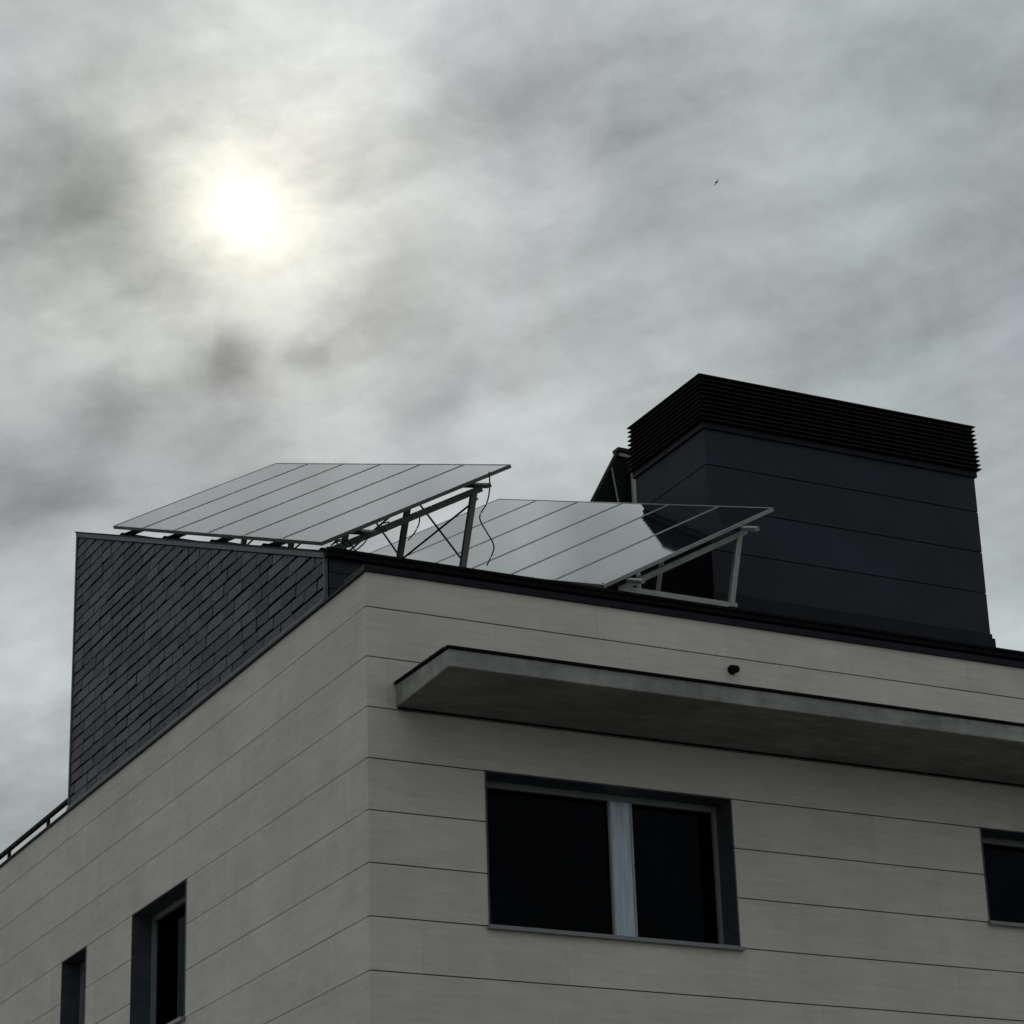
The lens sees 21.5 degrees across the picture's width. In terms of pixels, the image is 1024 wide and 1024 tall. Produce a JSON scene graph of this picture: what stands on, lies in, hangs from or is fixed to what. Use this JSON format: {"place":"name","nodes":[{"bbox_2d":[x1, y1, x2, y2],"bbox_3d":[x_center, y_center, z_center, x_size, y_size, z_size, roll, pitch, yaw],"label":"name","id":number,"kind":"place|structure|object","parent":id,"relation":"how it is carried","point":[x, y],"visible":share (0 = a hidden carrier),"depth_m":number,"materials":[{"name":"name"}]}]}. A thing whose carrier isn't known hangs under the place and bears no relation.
{"place":"outdoors","nodes":[
{"label":"outdoors","id":0,"kind":"place"},
{"bbox_2d":[0,373,1023,1023],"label":"apartment building","id":1,"kind":"structure","parent":0,"point":[330,785],"depth_m":21.76,"materials":[{"name":"beige stone"}]},
{"bbox_2d":[60,945,86,1023],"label":"window","id":2,"kind":"structure","parent":1,"relation":"in","point":[73,971],"depth_m":25.90,"materials":[{"name":"grey metal"}]},
{"bbox_2d":[129,878,187,1023],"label":"window","id":3,"kind":"structure","parent":1,"relation":"in","point":[158,933],"depth_m":24.04,"materials":[{"name":"black glass"}]},
{"bbox_2d":[113,463,510,566],"bbox_3d":[-1.972,-0.103,24.957,1.775,3.184,5.623,9,-25,-25],"label":"solar array","id":4,"kind":"object","parent":1,"relation":"on","point":[289,504],"visible":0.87,"depth_m":24.21,"materials":[{"name":"grey glass"}]},
{"bbox_2d":[370,499,773,607],"bbox_3d":[0.348,0.249,25.772,1.775,3.148,5.623,9,-25,-25],"label":"solar array","id":5,"kind":"object","parent":1,"relation":"on","point":[607,545],"visible":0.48,"depth_m":24.91,"materials":[{"name":"glass"}]},
{"bbox_2d":[484,770,745,950],"bbox_3d":[0.721,2.740,20.852,2.222,1.230,0.380,9,-25,-25],"label":"window","id":6,"kind":"structure","parent":1,"relation":"in","point":[565,857],"depth_m":20.98,"materials":[{"name":"black glass"}]},
{"bbox_2d":[979,827,1023,927],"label":"window","id":7,"kind":"structure","parent":1,"relation":"in","point":[1002,850],"depth_m":22.70,"materials":[{"name":"black glass"}]},
{"bbox_2d":[0,0,1023,863],"label":"sky","id":8,"kind":"structure","parent":0,"point":[238,238],"materials":[{"name":"grey"}]}
]}

